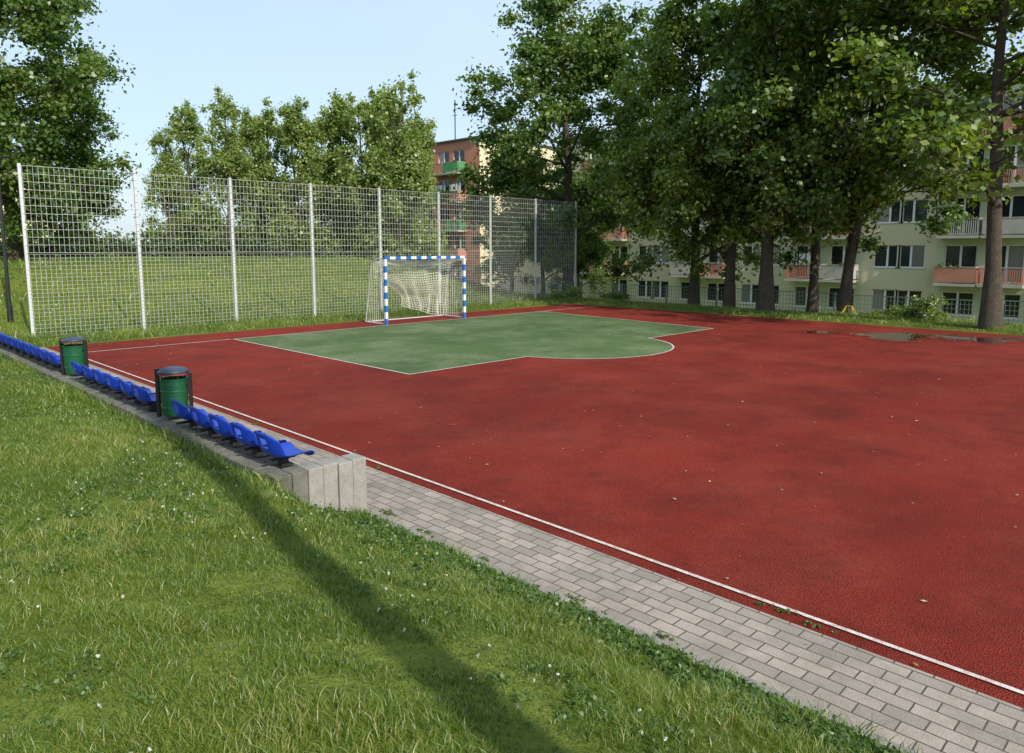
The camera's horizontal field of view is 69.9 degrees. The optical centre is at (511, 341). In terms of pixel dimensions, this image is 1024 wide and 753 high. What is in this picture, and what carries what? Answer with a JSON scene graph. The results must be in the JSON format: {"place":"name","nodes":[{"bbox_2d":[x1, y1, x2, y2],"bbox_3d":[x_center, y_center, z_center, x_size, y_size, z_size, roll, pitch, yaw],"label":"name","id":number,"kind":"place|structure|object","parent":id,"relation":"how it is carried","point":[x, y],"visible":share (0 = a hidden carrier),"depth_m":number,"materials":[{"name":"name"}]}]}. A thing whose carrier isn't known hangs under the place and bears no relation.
{"place":"outdoors","nodes":[
{"label":"outdoors","id":0,"kind":"place"},
{"bbox_2d":[0,253,1023,752],"bbox_3d":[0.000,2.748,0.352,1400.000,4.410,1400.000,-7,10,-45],"label":"ground","id":1,"kind":"structure","parent":0,"point":[486,665],"depth_m":3.54,"materials":[{"name":"green plant"}]},
{"bbox_2d":[0,156,13,321],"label":"street lamp","id":2,"kind":"object","parent":1,"relation":"on","point":[9,307],"visible":0.9,"depth_m":21.38,"materials":[{"name":"grey metal"}]},
{"bbox_2d":[1,188,54,242],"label":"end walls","id":3,"kind":"structure","parent":1,"relation":"on","point":[27,223],"depth_m":74.44,"materials":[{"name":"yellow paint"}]},
{"bbox_2d":[0,15,75,220],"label":"maple tree","id":4,"kind":"object","parent":1,"relation":"on","point":[17,130],"visible":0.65,"depth_m":29.71,"materials":[{"name":"green plant"}]},
{"bbox_2d":[0,62,134,258],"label":"maple tree","id":5,"kind":"object","parent":1,"relation":"on","point":[110,213],"visible":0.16,"depth_m":37.47,"materials":[{"name":"green plant"}]},
{"bbox_2d":[0,0,141,259],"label":"maple tree","id":6,"kind":"object","parent":1,"relation":"on","point":[46,24],"visible":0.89,"depth_m":31.29,"materials":[{"name":"green plant"}]},
{"bbox_2d":[5,347,296,465],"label":"wall slabs","id":7,"kind":"structure","parent":1,"relation":"on","point":[172,419],"depth_m":8.08,"materials":[{"name":"concrete"}]},
{"bbox_2d":[0,334,23,349],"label":"stadium seat","id":8,"kind":"object","parent":7,"relation":"on","point":[2,339],"visible":0.3,"depth_m":13.39,"materials":[{"name":"blue plastic"}]},
{"bbox_2d":[2,334,31,352],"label":"stadium seat","id":9,"kind":"object","parent":7,"relation":"on","point":[6,339],"visible":0.46,"depth_m":13.04,"materials":[{"name":"blue plastic"}]},
{"bbox_2d":[8,337,37,355],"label":"stadium seat","id":10,"kind":"object","parent":7,"relation":"on","point":[13,342],"visible":0.45,"depth_m":12.71,"materials":[{"name":"blue plastic"}]},
{"bbox_2d":[15,339,44,358],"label":"stadium seat","id":11,"kind":"object","parent":7,"relation":"on","point":[19,345],"visible":0.56,"depth_m":12.34,"materials":[{"name":"blue plastic"}]},
{"bbox_2d":[22,342,52,361],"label":"stadium seat","id":12,"kind":"object","parent":7,"relation":"on","point":[27,349],"visible":0.48,"depth_m":12.00,"materials":[{"name":"blue plastic"}]},
{"bbox_2d":[29,345,59,364],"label":"stadium seat","id":13,"kind":"object","parent":7,"relation":"on","point":[34,351],"visible":0.59,"depth_m":11.66,"materials":[{"name":"blue plastic"}]},
{"bbox_2d":[37,348,59,368],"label":"stadium seat","id":14,"kind":"object","parent":7,"relation":"on","point":[42,354],"visible":0.54,"depth_m":11.31,"materials":[{"name":"blue plastic"}]},
{"bbox_2d":[45,351,60,371],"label":"stadium seat","id":15,"kind":"object","parent":7,"relation":"on","point":[52,358],"visible":0.62,"depth_m":10.93,"materials":[{"name":"blue plastic"}]},
{"bbox_2d":[59,336,88,374],"bbox_3d":[-6.420,0.314,10.748,0.324,0.765,0.324,-7,10,-43],"label":"litter bin","id":16,"kind":"object","parent":7,"relation":"on","point":[77,353],"visible":0.88,"depth_m":10.65,"materials":[{"name":"green metal"}]},
{"bbox_2d":[70,360,103,382],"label":"stadium seat","id":17,"kind":"object","parent":7,"relation":"on","point":[77,368],"visible":0.52,"depth_m":10.02,"materials":[{"name":"blue plastic"}]},
{"bbox_2d":[81,364,118,387],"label":"stadium seat","id":18,"kind":"object","parent":7,"relation":"on","point":[87,372],"visible":0.48,"depth_m":9.69,"materials":[{"name":"blue plastic"}]},
{"bbox_2d":[92,369,131,392],"bbox_3d":[-5.205,0.505,9.499,0.399,0.337,0.402,-7,10,-45],"label":"stadium seat","id":19,"kind":"object","parent":7,"relation":"on","point":[99,378],"visible":0.51,"depth_m":9.36,"materials":[{"name":"blue plastic"}]},
{"bbox_2d":[104,373,145,399],"bbox_3d":[-4.859,0.549,9.156,0.400,0.337,0.403,-7,10,-45],"label":"stadium seat","id":20,"kind":"object","parent":7,"relation":"on","point":[112,382],"visible":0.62,"depth_m":9.01,"materials":[{"name":"blue plastic"}]},
{"bbox_2d":[117,378,155,404],"bbox_3d":[-4.497,0.595,8.799,0.403,0.337,0.408,-7,10,-45],"label":"stadium seat","id":21,"kind":"object","parent":7,"relation":"on","point":[125,388],"visible":0.69,"depth_m":8.70,"materials":[{"name":"blue plastic"}]},
{"bbox_2d":[130,384,156,411],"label":"stadium seat","id":22,"kind":"object","parent":7,"relation":"on","point":[144,396],"visible":0.71,"depth_m":8.34,"materials":[{"name":"blue plastic"}]},
{"bbox_2d":[154,366,193,416],"bbox_3d":[-3.712,0.658,8.062,0.324,0.765,0.324,-7,10,-43],"label":"litter bin","id":23,"kind":"object","parent":7,"relation":"on","point":[175,384],"visible":0.91,"depth_m":7.96,"materials":[{"name":"green metal"}]},
{"bbox_2d":[170,399,218,429],"bbox_3d":[-3.323,0.744,7.631,0.398,0.337,0.399,-7,10,-45],"label":"stadium seat","id":24,"kind":"object","parent":7,"relation":"on","point":[182,411],"visible":0.64,"depth_m":7.51,"materials":[{"name":"blue plastic"}]},
{"bbox_2d":[189,405,238,438],"bbox_3d":[-2.982,0.787,7.293,0.399,0.337,0.401,-7,10,-45],"label":"stadium seat","id":25,"kind":"object","parent":7,"relation":"on","point":[201,419],"visible":0.7,"depth_m":7.17,"materials":[{"name":"blue plastic"}]},
{"bbox_2d":[208,413,261,447],"bbox_3d":[-2.652,0.829,6.966,0.399,0.337,0.401,-7,10,-45],"label":"stadium seat","id":26,"kind":"object","parent":7,"relation":"on","point":[224,428],"visible":0.69,"depth_m":6.84,"materials":[{"name":"blue plastic"}]},
{"bbox_2d":[230,422,286,458],"bbox_3d":[-2.314,0.872,6.632,0.401,0.337,0.405,-7,10,-45],"label":"stadium seat","id":27,"kind":"object","parent":7,"relation":"on","point":[248,438],"visible":0.71,"depth_m":6.51,"materials":[{"name":"blue plastic"}]},
{"bbox_2d":[255,431,314,468],"bbox_3d":[-1.972,0.916,6.290,0.396,0.337,0.397,-7,10,-45],"label":"stadium seat","id":28,"kind":"object","parent":7,"relation":"on","point":[283,453],"visible":1,"depth_m":6.21,"materials":[{"name":"blue plastic"}]},
{"bbox_2d":[0,347,308,502],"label":"edge palisade","id":29,"kind":"object","parent":1,"relation":"on","point":[295,477],"visible":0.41,"depth_m":7.18,"materials":[{"name":"concrete"}]},
{"bbox_2d":[136,120,195,254],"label":"poplar tree","id":30,"kind":"object","parent":1,"relation":"on","point":[166,168],"visible":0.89,"depth_m":56.37,"materials":[{"name":"green plant"}]},
{"bbox_2d":[155,99,233,247],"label":"poplar tree","id":31,"kind":"object","parent":1,"relation":"on","point":[189,129],"visible":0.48,"depth_m":60.19,"materials":[{"name":"green plant"}]},
{"bbox_2d":[184,84,268,254],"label":"poplar tree","id":32,"kind":"object","parent":1,"relation":"on","point":[230,160],"visible":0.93,"depth_m":55.21,"materials":[{"name":"green plant"}]},
{"bbox_2d":[0,229,455,277],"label":"hedge","id":33,"kind":"object","parent":1,"relation":"on","point":[205,251],"visible":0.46,"depth_m":48.51,"materials":[{"name":"green plant"}]},
{"bbox_2d":[28,206,467,270],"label":"distant trees","id":34,"kind":"object","parent":1,"relation":"on","point":[143,235],"visible":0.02,"depth_m":75.43,"materials":[{"name":"green plant"}]},
{"bbox_2d":[219,105,284,256],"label":"poplar tree","id":35,"kind":"object","parent":1,"relation":"on","point":[246,131],"visible":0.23,"depth_m":61.82,"materials":[{"name":"green plant"}]},
{"bbox_2d":[232,96,309,252],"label":"poplar tree","id":36,"kind":"object","parent":1,"relation":"on","point":[267,173],"visible":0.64,"depth_m":57.78,"materials":[{"name":"green plant"}]},
{"bbox_2d":[17,163,576,335],"bbox_3d":[-4.763,-3.219,26.503,21.980,4.570,0.098,-7,10,-45],"label":"fence","id":37,"kind":"object","parent":1,"relation":"on","point":[139,248],"visible":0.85,"depth_m":23.39,"materials":[{"name":"metal"}]},
{"bbox_2d":[260,94,333,253],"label":"poplar tree","id":38,"kind":"object","parent":1,"relation":"on","point":[297,131],"visible":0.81,"depth_m":56.29,"materials":[{"name":"green plant"}]},
{"bbox_2d":[290,113,348,236],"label":"poplar tree","id":39,"kind":"object","parent":1,"relation":"on","point":[328,217],"visible":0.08,"depth_m":64.22,"materials":[{"name":"green plant"}]},
{"bbox_2d":[297,453,366,511],"bbox_3d":[-1.568,1.444,6.442,0.575,0.817,0.205,-7,10,-45],"label":"end palisade","id":40,"kind":"object","parent":1,"relation":"on","point":[336,482],"visible":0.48,"depth_m":6.36,"materials":[{"name":"concrete"}]},
{"bbox_2d":[302,88,371,257],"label":"poplar tree","id":41,"kind":"object","parent":1,"relation":"on","point":[332,128],"visible":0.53,"depth_m":57.86,"materials":[{"name":"green plant"}]},
{"bbox_2d":[325,92,396,260],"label":"poplar tree","id":42,"kind":"object","parent":1,"relation":"on","point":[348,177],"visible":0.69,"depth_m":55.98,"materials":[{"name":"green plant"}]},
{"bbox_2d":[348,82,435,263],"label":"poplar tree","id":43,"kind":"object","parent":1,"relation":"on","point":[371,93],"visible":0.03,"depth_m":61.63,"materials":[{"name":"green plant"}]},
{"bbox_2d":[359,69,441,266],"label":"poplar tree","id":44,"kind":"object","parent":1,"relation":"on","point":[405,169],"visible":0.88,"depth_m":54.73,"materials":[{"name":"green plant"}]},
{"bbox_2d":[393,108,457,269],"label":"poplar tree","id":45,"kind":"object","parent":1,"relation":"on","point":[430,246],"visible":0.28,"depth_m":59.96,"materials":[{"name":"green plant"}]},
{"bbox_2d":[0,412,907,752],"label":"clover and weeds","id":46,"kind":"object","parent":1,"relation":"on","point":[668,654],"visible":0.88,"depth_m":4.08,"materials":[{"name":"green plant"}]},
{"bbox_2d":[0,412,666,751],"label":"clover flowers","id":47,"kind":"object","parent":46,"relation":"on","point":[150,749],"visible":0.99,"depth_m":3.62,"materials":[{"name":"white plant"}]},
{"bbox_2d":[468,184,549,291],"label":"maple tree","id":48,"kind":"object","parent":1,"relation":"on","point":[478,241],"visible":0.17,"depth_m":46.75,"materials":[{"name":"green plant"}]},
{"bbox_2d":[0,254,1023,346],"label":"verge grass","id":49,"kind":"structure","parent":1,"relation":"on","point":[157,325],"depth_m":25.98,"materials":[{"name":"green plant"}]},
{"bbox_2d":[479,139,561,294],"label":"end walls","id":50,"kind":"structure","parent":1,"relation":"on","point":[483,163],"depth_m":75.22,"materials":[{"name":"yellow paint"}]},
{"bbox_2d":[368,138,479,281],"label":"walls","id":51,"kind":"structure","parent":50,"relation":"attached to","point":[472,148],"depth_m":71.84,"materials":[{"name":"red paint"}]},
{"bbox_2d":[373,149,463,277],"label":"window frames","id":52,"kind":"structure","parent":51,"relation":"attached to","point":[454,200],"depth_m":73.84,"materials":[{"name":"white plastic"}]},
{"bbox_2d":[376,150,464,276],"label":"window glass","id":53,"kind":"object","parent":52,"relation":"in","point":[457,238],"visible":0.12,"depth_m":73.89,"materials":[{"name":"grey glass"}]},
{"bbox_2d":[435,140,467,279],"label":"balcony bay walls","id":54,"kind":"structure","parent":51,"relation":"attached to","point":[450,147],"depth_m":73.33,"materials":[{"name":"red paint"}]},
{"bbox_2d":[429,172,466,259],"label":"balcony slabs","id":55,"kind":"structure","parent":54,"relation":"attached to","point":[446,174],"depth_m":72.39,"materials":[{"name":"concrete"}]},
{"bbox_2d":[431,162,465,229],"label":"balcony panels","id":56,"kind":"object","parent":54,"relation":"attached to","point":[447,168],"visible":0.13,"depth_m":71.91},
{"bbox_2d":[433,161,465,248],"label":"balcony rails","id":57,"kind":"object","parent":56,"relation":"attached to","point":[449,191],"visible":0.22,"depth_m":72.50,"materials":[{"name":"metal"}]},
{"bbox_2d":[429,164,466,257],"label":"balcony panels","id":58,"kind":"object","parent":57,"relation":"attached to","point":[453,251],"visible":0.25,"depth_m":72.56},
{"bbox_2d":[435,183,460,248],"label":"laundry","id":59,"kind":"object","parent":57,"relation":"hanging from","point":[455,186],"visible":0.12,"depth_m":72.41,"materials":[{"name":"white fabric"}]},
{"bbox_2d":[433,135,556,148],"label":"roof","id":60,"kind":"structure","parent":50,"relation":"on","point":[454,140],"depth_m":72.64,"materials":[{"name":"metal"}]},
{"bbox_2d":[453,100,456,138],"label":"antenna mast","id":61,"kind":"object","parent":60,"relation":"on","point":[454,115],"visible":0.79,"depth_m":77.19,"materials":[{"name":"grey metal"}]},
{"bbox_2d":[46,304,1023,707],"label":"sports court","id":62,"kind":"object","parent":1,"relation":"on","point":[882,524],"visible":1,"depth_m":8.63,"materials":[{"name":"red rubber"}]},
{"bbox_2d":[365,256,465,324],"bbox_3d":[-3.097,-1.707,23.711,3.268,2.080,1.187,-7,10,-45],"label":"handball goal","id":63,"kind":"object","parent":62,"relation":"on","point":[385,261],"visible":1,"depth_m":23.77,"materials":[{"name":"white paint"}]},
{"bbox_2d":[237,311,710,374],"bbox_3d":[0.236,-0.160,19.738,11.750,0.001,9.219,-7,10,-45],"label":"goal area","id":64,"kind":"object","parent":62,"relation":"on","point":[408,348],"visible":1,"depth_m":18.60,"materials":[{"name":"green rubber"}]},
{"bbox_2d":[88,306,1023,693],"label":"court lines","id":65,"kind":"object","parent":62,"relation":"on","point":[616,546],"visible":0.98,"depth_m":5.78,"materials":[{"name":"paint"}]},
{"bbox_2d":[130,308,1021,665],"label":"fallen leaves","id":66,"kind":"object","parent":62,"relation":"on","point":[614,442],"visible":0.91,"depth_m":9.42,"materials":[{"name":"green plant"}]},
{"bbox_2d":[792,330,1023,344],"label":"puddle","id":67,"kind":"object","parent":62,"relation":"on","point":[913,337],"visible":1,"depth_m":19.19,"materials":[{"name":"grey liquid"}]},
{"bbox_2d":[493,145,591,294],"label":"maple tree","id":68,"kind":"object","parent":1,"relation":"on","point":[543,271],"visible":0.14,"depth_m":44.80,"materials":[{"name":"green plant"}]},
{"bbox_2d":[430,0,672,296],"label":"maple tree","id":69,"kind":"object","parent":1,"relation":"on","point":[584,53],"visible":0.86,"depth_m":35.32,"materials":[{"name":"green plant"}]},
{"bbox_2d":[548,289,566,298],"bbox_3d":[2.107,-2.068,33.085,0.806,0.637,1.138,4,8,26],"label":"shrub","id":70,"kind":"object","parent":1,"relation":"on","point":[555,292],"visible":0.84,"depth_m":32.85,"materials":[{"name":"green plant"}]},
{"bbox_2d":[561,282,583,297],"bbox_3d":[2.822,-2.220,33.407,1.162,0.912,1.254,-3,8,-25],"label":"shrub","id":71,"kind":"object","parent":1,"relation":"on","point":[573,291],"visible":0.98,"depth_m":33.25,"materials":[{"name":"green plant"}]},
{"bbox_2d":[539,168,616,296],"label":"maple tree","id":72,"kind":"object","parent":1,"relation":"on","point":[587,276],"visible":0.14,"depth_m":44.47,"materials":[{"name":"green plant"}]},
{"bbox_2d":[597,288,635,300],"bbox_3d":[4.752,-1.913,33.855,1.959,1.032,1.293,-2,8,-14],"label":"shrub","id":73,"kind":"object","parent":1,"relation":"on","point":[620,295],"visible":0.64,"depth_m":33.65,"materials":[{"name":"green plant"}]},
{"bbox_2d":[365,510,916,752],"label":"path kerb","id":74,"kind":"structure","parent":1,"relation":"on","point":[767,688],"depth_m":4.30,"materials":[{"name":"concrete"}]},
{"bbox_2d":[559,0,784,304],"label":"maple tree","id":75,"kind":"object","parent":1,"relation":"on","point":[623,172],"visible":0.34,"depth_m":28.54,"materials":[{"name":"green plant"}]},
{"bbox_2d":[414,266,1023,323],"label":"garden fence","id":76,"kind":"object","parent":1,"relation":"on","point":[717,291],"visible":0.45,"depth_m":31.55,"materials":[{"name":"metal"}]},
{"bbox_2d":[607,0,854,307],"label":"maple tree","id":77,"kind":"object","parent":1,"relation":"on","point":[659,166],"visible":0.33,"depth_m":27.29,"materials":[{"name":"green plant"}]},
{"bbox_2d":[651,0,941,310],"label":"maple tree","id":78,"kind":"object","parent":1,"relation":"on","point":[739,79],"visible":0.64,"depth_m":23.92,"materials":[{"name":"green plant"}]},
{"bbox_2d":[702,0,927,312],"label":"maple tree","id":79,"kind":"object","parent":1,"relation":"on","point":[788,46],"visible":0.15,"depth_m":24.79,"materials":[{"name":"green plant"}]},
{"bbox_2d":[841,305,855,314],"bbox_3d":[11.745,-1.035,25.524,0.393,0.398,0.519,-7,10,-45],"label":"yellow climbing frame","id":80,"kind":"object","parent":1,"relation":"on","point":[852,308],"visible":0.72,"depth_m":25.48,"materials":[{"name":"paint"}]},
{"bbox_2d":[698,0,1023,314],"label":"maple tree","id":81,"kind":"object","parent":1,"relation":"on","point":[915,174],"visible":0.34,"depth_m":24.00,"materials":[{"name":"green plant"}]},
{"bbox_2d":[869,308,883,315],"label":"shrub","id":82,"kind":"object","parent":1,"relation":"on","point":[874,311],"visible":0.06,"depth_m":25.39,"materials":[{"name":"green plant"}]},
{"bbox_2d":[878,305,896,316],"bbox_3d":[12.891,-0.863,24.847,0.941,0.714,1.249,3,8,22],"label":"shrub","id":83,"kind":"object","parent":1,"relation":"on","point":[887,312],"visible":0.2,"depth_m":25.00,"materials":[{"name":"green plant"}]},
{"bbox_2d":[885,304,912,317],"bbox_3d":[12.969,-0.854,24.424,1.208,0.740,1.347,-2,7,-13],"label":"shrub","id":84,"kind":"object","parent":1,"relation":"on","point":[896,309],"visible":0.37,"depth_m":24.55,"materials":[{"name":"green plant"}]},
{"bbox_2d":[792,0,1023,329],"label":"maple tree","id":85,"kind":"object","parent":1,"relation":"on","point":[887,73],"visible":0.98,"depth_m":20.18,"materials":[{"name":"green plant"}]},
{"bbox_2d":[898,304,936,317],"bbox_3d":[13.290,-0.890,23.871,1.530,0.740,1.300,-7,10,-45],"label":"shrub","id":86,"kind":"object","parent":1,"relation":"on","point":[909,310],"visible":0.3,"depth_m":23.61,"materials":[{"name":"green plant"}]},
{"bbox_2d":[905,290,952,319],"bbox_3d":[13.163,-1.082,23.157,1.810,1.109,1.225,-7,10,-45],"label":"flowering shrub","id":87,"kind":"object","parent":1,"relation":"on","point":[927,309],"visible":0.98,"depth_m":22.97,"materials":[{"name":"green plant"}]},
{"bbox_2d":[913,307,948,320],"bbox_3d":[13.407,-0.839,23.429,1.183,0.741,1.169,-7,10,-45],"label":"shrub","id":88,"kind":"object","parent":1,"relation":"on","point":[914,316],"visible":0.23,"depth_m":23.26,"materials":[{"name":"green plant"}]},
{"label":"end walls","id":89,"kind":"object","parent":1,"relation":"on","visible":0},
{"bbox_2d":[581,82,959,136],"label":"roof","id":90,"kind":"structure","parent":89,"relation":"on","point":[958,84],"depth_m":43.58,"materials":[{"name":"fabric"}]},
{"bbox_2d":[570,84,1023,324],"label":"balcony bay walls","id":91,"kind":"structure","parent":89,"relation":"attached to","point":[941,244],"depth_m":46.49,"materials":[{"name":"beige paint"}]},
{"bbox_2d":[580,118,1023,284],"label":"balcony panels","id":92,"kind":"object","parent":91,"relation":"attached to","point":[962,275],"visible":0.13,"depth_m":42.65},
{"bbox_2d":[586,113,1023,268],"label":"balcony rails","id":93,"kind":"object","parent":92,"relation":"attached to","point":[940,219],"visible":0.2,"depth_m":42.21,"materials":[{"name":"metal"}]},
{"bbox_2d":[604,215,976,267],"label":"balcony plants","id":94,"kind":"object","parent":93,"relation":"attached to","point":[959,266],"visible":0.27,"depth_m":43.49,"materials":[{"name":"green plant"}]},
{"bbox_2d":[791,214,810,263],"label":"laundry","id":95,"kind":"object","parent":93,"relation":"attached to","point":[808,258],"visible":0.04,"depth_m":49.69,"materials":[{"name":"white fabric"}]},
{"bbox_2d":[600,114,1021,278],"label":"balcony panels","id":96,"kind":"object","parent":93,"relation":"attached to","point":[1006,126],"visible":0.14,"depth_m":49.59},
{"bbox_2d":[580,132,1023,288],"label":"balcony slabs","id":97,"kind":"structure","parent":91,"relation":"attached to","point":[942,237],"depth_m":43.21,"materials":[{"name":"concrete"}]},
{"bbox_2d":[586,159,1023,278],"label":"balcony panels","id":98,"kind":"object","parent":91,"relation":"attached to","point":[1012,225],"visible":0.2,"depth_m":42.76,"materials":[{"name":"concrete"}]},
{"bbox_2d":[588,93,1023,319],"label":"window frames","id":99,"kind":"structure","parent":91,"relation":"attached to","point":[961,246],"depth_m":46.07,"materials":[{"name":"white plastic"}]},
{"bbox_2d":[590,94,1023,317],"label":"window glass","id":100,"kind":"object","parent":99,"relation":"in","point":[1015,256],"visible":0.26,"depth_m":45.64,"materials":[{"name":"grey glass"}]},
{"bbox_2d":[0,0,1023,251],"label":"sky","id":101,"kind":"structure","parent":0,"point":[254,50],"materials":[{"name":"blue"}]},
{"bbox_2d":[40,347,1023,752],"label":"paved path","id":102,"kind":"structure","parent":0,"point":[926,711],"depth_m":4.52,"materials":[{"name":"brick"}]},
{"bbox_2d":[252,422,836,640],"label":"path weeds","id":103,"kind":"object","parent":102,"relation":"on","point":[389,512],"visible":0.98,"depth_m":4.85,"materials":[{"name":"green plant"}]}
]}

